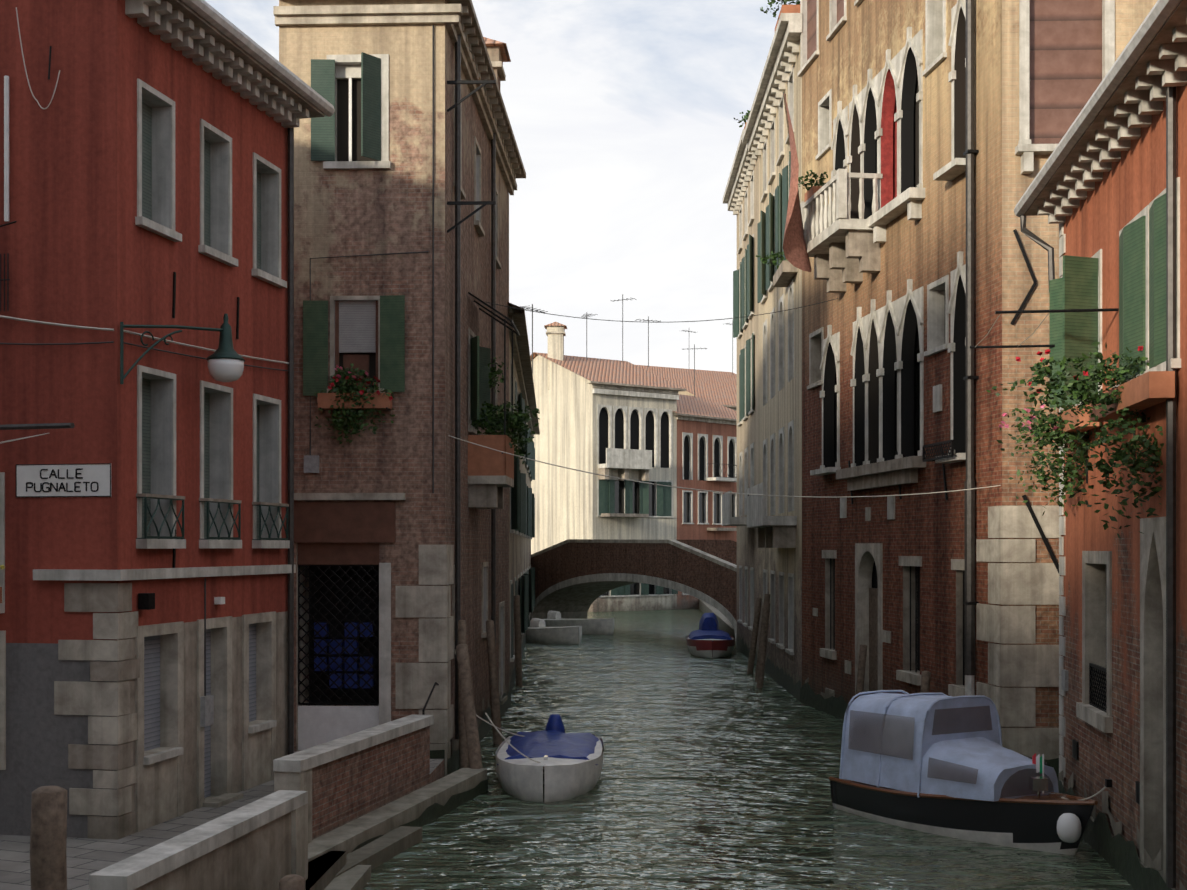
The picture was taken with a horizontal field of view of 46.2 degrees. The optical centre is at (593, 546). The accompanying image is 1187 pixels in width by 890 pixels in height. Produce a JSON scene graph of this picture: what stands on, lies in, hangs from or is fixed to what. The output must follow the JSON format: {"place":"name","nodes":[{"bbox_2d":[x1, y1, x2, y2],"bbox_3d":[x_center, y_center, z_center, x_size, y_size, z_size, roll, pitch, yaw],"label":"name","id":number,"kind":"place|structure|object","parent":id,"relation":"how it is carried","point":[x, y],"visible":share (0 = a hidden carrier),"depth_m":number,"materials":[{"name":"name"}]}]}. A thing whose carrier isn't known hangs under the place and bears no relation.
{"place":"outdoors","nodes":[
{"label":"outdoors","id":0,"kind":"place"},
{"bbox_2d":[0,751,443,889],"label":"quay pavement","id":1,"kind":"structure","parent":0,"point":[86,857],"depth_m":16.64,"materials":[{"name":"stone"}]},
{"bbox_2d":[0,0,334,839],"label":"red house","id":2,"kind":"structure","parent":1,"relation":"on","point":[148,152],"depth_m":17.31,"materials":[{"name":"paint"}]},
{"bbox_2d":[0,472,5,769],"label":"drainpipe","id":3,"kind":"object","parent":2,"relation":"in","point":[2,647],"depth_m":16.99,"materials":[{"name":"black metal"}]},
{"bbox_2d":[16,463,110,496],"bbox_3d":[-6.435,-0.808,16.876,1.255,0.404,0.018,0,0,10],"label":"street sign","id":4,"kind":"object","parent":2,"relation":"attached to","point":[66,480],"visible":1,"depth_m":16.87,"materials":[{"name":"white"}]},
{"bbox_2d":[0,7,288,609],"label":"electrical cables","id":5,"kind":"object","parent":2,"relation":"attached to","point":[146,601],"visible":0.83,"depth_m":16.95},
{"bbox_2d":[120,314,244,383],"bbox_3d":[-5.122,-2.521,17.631,0.495,1.120,2.071,0,0,20],"label":"street lamp","id":6,"kind":"object","parent":2,"relation":"attached to","point":[225,360],"visible":1,"depth_m":18.17,"materials":[{"name":"grey metal"}]},
{"bbox_2d":[89,790,307,889],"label":"quay parapet","id":7,"kind":"structure","parent":1,"relation":"on","point":[260,844],"depth_m":13.04,"materials":[{"name":"stone"}]},
{"bbox_2d":[205,0,799,373],"label":"sky","id":8,"kind":"structure","parent":0,"point":[621,114],"materials":[{"name":"white"}]},
{"bbox_2d":[531,599,735,643],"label":"quay","id":9,"kind":"structure","parent":0,"point":[725,625],"depth_m":67.63,"materials":[{"name":"stone"}]},
{"bbox_2d":[530,322,685,611],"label":"cream house","id":10,"kind":"structure","parent":9,"relation":"on","point":[613,418],"depth_m":88.15,"materials":[{"name":"paint"}]},
{"bbox_2d":[531,539,736,640],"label":"brick bridge","id":11,"kind":"structure","parent":9,"relation":"on","point":[575,578],"depth_m":63.53,"materials":[{"name":"brick"}]},
{"bbox_2d":[673,394,736,608],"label":"pink house","id":12,"kind":"structure","parent":9,"relation":"on","point":[706,444],"depth_m":91.84,"materials":[{"name":"stone"}]},
{"bbox_2d":[520,294,732,396],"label":"tv antennas","id":13,"kind":"object","parent":12,"relation":"on","point":[583,315],"visible":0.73,"depth_m":91.81,"materials":[{"name":"grey metal"}]},
{"bbox_2d":[664,378,736,410],"bbox_3d":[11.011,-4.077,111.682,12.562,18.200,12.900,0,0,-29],"label":"roof","id":14,"kind":"structure","parent":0,"point":[723,394],"depth_m":107.39,"materials":[{"name":"tile"}]},
{"bbox_2d":[362,608,1134,889],"bbox_3d":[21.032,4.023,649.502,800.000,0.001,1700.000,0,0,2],"label":"canal water","id":15,"kind":"structure","parent":0,"point":[716,773],"depth_m":21.08,"materials":[{"name":"green liquid"}]},
{"bbox_2d":[30,785,66,889],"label":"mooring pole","id":16,"kind":"object","parent":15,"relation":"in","point":[48,842],"visible":1,"depth_m":10.28,"materials":[{"name":"brown wood"}]},
{"bbox_2d":[279,874,304,889],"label":"mooring pole","id":17,"kind":"object","parent":15,"relation":"in","point":[292,882],"visible":1,"depth_m":12.66,"materials":[{"name":"brown wood"}]},
{"bbox_2d":[305,682,438,889],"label":"quay steps","id":18,"kind":"structure","parent":15,"relation":"in","point":[324,869],"depth_m":16.19,"materials":[{"name":"stone"}]},
{"bbox_2d":[273,714,486,876],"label":"quay parapet","id":19,"kind":"structure","parent":15,"relation":"in","point":[338,777],"depth_m":18.72,"materials":[{"name":"brick"}]},
{"bbox_2d":[273,0,525,775],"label":"beige house","id":20,"kind":"structure","parent":15,"relation":"in","point":[402,569],"depth_m":24.00,"materials":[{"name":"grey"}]},
{"bbox_2d":[483,37,510,88],"bbox_3d":[-2.542,-10.457,31.845,1.200,2.460,1.200,0,0,2],"label":"chimney","id":21,"kind":"object","parent":20,"relation":"on","point":[498,52],"visible":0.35,"depth_m":31.43,"materials":[{"name":"stone"}]},
{"bbox_2d":[468,292,539,508],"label":"beige balcony","id":22,"kind":"structure","parent":20,"relation":"attached to","point":[490,474],"depth_m":27.26,"materials":[{"name":"stone"}]},
{"bbox_2d":[172,25,1175,887],"bbox_3d":[-1.487,-2.677,23.582,17.202,12.600,18.457,0,0,2],"label":"wall clutter","id":23,"kind":"object","parent":20,"relation":"attached to","point":[206,701],"depth_m":14.83,"materials":[{"name":"grey metal"}]},
{"bbox_2d":[448,298,1000,497],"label":"overhead cables","id":24,"kind":"object","parent":20,"relation":"attached to","point":[700,489],"visible":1,"depth_m":24.14,"materials":[{"name":"grey metal"}]},
{"bbox_2d":[458,620,468,768],"bbox_3d":[-2.305,3.165,24.679,0.183,3.731,0.480,0,0,-16],"label":"mooring pole","id":25,"kind":"object","parent":15,"relation":"in","point":[463,757],"visible":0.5,"depth_m":24.61,"materials":[{"name":"brown wood"}]},
{"bbox_2d":[456,644,482,768],"bbox_3d":[-1.976,3.443,23.107,0.232,3.618,1.172,0,0,-33],"label":"mooring pole","id":26,"kind":"object","parent":15,"relation":"in","point":[471,725],"visible":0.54,"depth_m":23.21,"materials":[{"name":"brown wood"}]},
{"bbox_2d":[486,620,501,743],"bbox_3d":[-1.999,3.264,28.470,0.452,3.532,0.191,0,0,23],"label":"mooring pole","id":27,"kind":"object","parent":15,"relation":"in","point":[494,693],"visible":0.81,"depth_m":28.42,"materials":[{"name":"brown wood"}]},
{"bbox_2d":[514,595,521,685],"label":"mooring pole","id":28,"kind":"object","parent":15,"relation":"in","point":[518,658],"visible":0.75,"depth_m":40.35,"materials":[{"name":"brown wood"}]},
{"bbox_2d":[507,302,539,680],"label":"house","id":29,"kind":"structure","parent":15,"relation":"in","point":[521,534],"depth_m":46.41,"materials":[{"name":"brown brick"}]},
{"bbox_2d":[496,714,603,802],"bbox_3d":[-0.754,3.683,24.034,1.857,1.120,4.322,0,0,2],"label":"skiff","id":30,"kind":"object","parent":15,"relation":"on","point":[572,763],"visible":0.92,"depth_m":22.70,"materials":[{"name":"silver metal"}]},
{"bbox_2d":[476,713,1111,800],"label":"mooring lines","id":31,"kind":"object","parent":30,"relation":"on","point":[1108,782],"visible":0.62,"depth_m":22.39,"materials":[{"name":"beige fabric"}]},
{"bbox_2d":[526,618,581,643],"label":"white boat","id":32,"kind":"object","parent":15,"relation":"on","point":[538,631],"visible":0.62,"depth_m":57.65,"materials":[{"name":"white plastic"}]},
{"bbox_2d":[544,610,613,634],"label":"white boat","id":33,"kind":"object","parent":15,"relation":"on","point":[602,626],"visible":0.5,"depth_m":64.02,"materials":[{"name":"white plastic"}]},
{"bbox_2d":[636,365,736,382],"bbox_3d":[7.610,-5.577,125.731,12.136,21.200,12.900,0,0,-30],"label":"roof","id":34,"kind":"structure","parent":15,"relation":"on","point":[688,374],"depth_m":124.16,"materials":[{"name":"tile"}]},
{"bbox_2d":[687,613,733,657],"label":"red boat","id":35,"kind":"object","parent":15,"relation":"in","point":[706,638],"visible":0.83,"depth_m":51.61,"materials":[{"name":"red"}]},
{"bbox_2d":[722,110,758,651],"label":"pale house","id":36,"kind":"structure","parent":15,"relation":"in","point":[741,196],"depth_m":50.47,"materials":[{"name":"stone"}]},
{"bbox_2d":[747,597,761,673],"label":"mooring pole","id":37,"kind":"object","parent":15,"relation":"in","point":[751,659],"visible":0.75,"depth_m":44.12,"materials":[{"name":"brown wood"}]},
{"bbox_2d":[755,594,769,680],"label":"mooring pole","id":38,"kind":"object","parent":15,"relation":"in","point":[767,598],"visible":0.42,"depth_m":41.64,"materials":[{"name":"brown wood"}]},
{"bbox_2d":[756,602,769,687],"bbox_3d":[4.821,3.315,39.851,0.644,3.442,0.202,0,0,-39],"label":"mooring pole","id":39,"kind":"object","parent":15,"relation":"in","point":[762,655],"visible":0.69,"depth_m":39.82,"materials":[{"name":"brown wood"}]},
{"bbox_2d":[352,614,1185,889],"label":"tide line algae","id":40,"kind":"object","parent":15,"relation":"on","point":[1117,852],"visible":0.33,"depth_m":20.56,"materials":[{"name":"plant"}]},
{"bbox_2d":[742,0,801,686],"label":"pale house","id":41,"kind":"structure","parent":15,"relation":"on","point":[776,521],"depth_m":39.69,"materials":[{"name":"stone"}]},
{"bbox_2d":[855,644,866,698],"bbox_3d":[5.690,3.565,29.972,0.414,2.931,0.184,0,0,2],"label":"mooring pole","id":42,"kind":"object","parent":15,"relation":"in","point":[861,668],"visible":0.4,"depth_m":29.90,"materials":[{"name":"brown wood"}]},
{"bbox_2d":[920,671,930,692],"bbox_3d":[6.078,3.664,25.854,0.367,2.729,0.180,0,0,2],"label":"mooring pole","id":43,"kind":"object","parent":15,"relation":"in","point":[925,681],"visible":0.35,"depth_m":25.78,"materials":[{"name":"brown wood"}]},
{"bbox_2d":[829,690,1097,854],"bbox_3d":[5.445,3.203,19.909,1.833,2.140,4.557,0,0,-35],"label":"boat","id":44,"kind":"object","parent":15,"relation":"on","point":[940,763],"visible":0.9,"depth_m":19.62,"materials":[{"name":"black"}]},
{"bbox_2d":[797,0,1157,759],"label":"building","id":45,"kind":"structure","parent":15,"relation":"in","point":[885,96],"depth_m":26.83,"materials":[{"name":"stone"}]},
{"bbox_2d":[783,93,811,271],"bbox_3d":[4.535,-8.117,31.441,0.500,3.630,2.270,0,0,21],"label":"flag","id":46,"kind":"object","parent":45,"relation":"attached to","point":[795,250],"visible":1,"depth_m":31.64,"materials":[{"name":"red fabric"}]},
{"bbox_2d":[798,169,882,292],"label":"balcony","id":47,"kind":"structure","parent":45,"relation":"on","point":[842,248],"depth_m":30.68,"materials":[{"name":"white stone"}]},
{"bbox_2d":[963,0,978,695],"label":"drainpipe","id":48,"kind":"object","parent":45,"relation":"attached to","point":[969,602],"visible":0.81,"depth_m":24.64,"materials":[{"name":"metal"}]},
{"bbox_2d":[1014,0,1186,889],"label":"salmon house","id":49,"kind":"structure","parent":15,"relation":"in","point":[1096,190],"depth_m":16.87,"materials":[{"name":"paint"}]},
{"bbox_2d":[969,308,1118,348],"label":"salmon washing lines","id":50,"kind":"object","parent":49,"relation":"attached to","point":[1043,311],"visible":0.92,"depth_m":17.61,"materials":[{"name":"black metal"}]},
{"bbox_2d":[986,341,1174,537],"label":"salmon flower boxes","id":51,"kind":"object","parent":49,"relation":"attached to","point":[1069,423],"visible":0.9,"depth_m":16.02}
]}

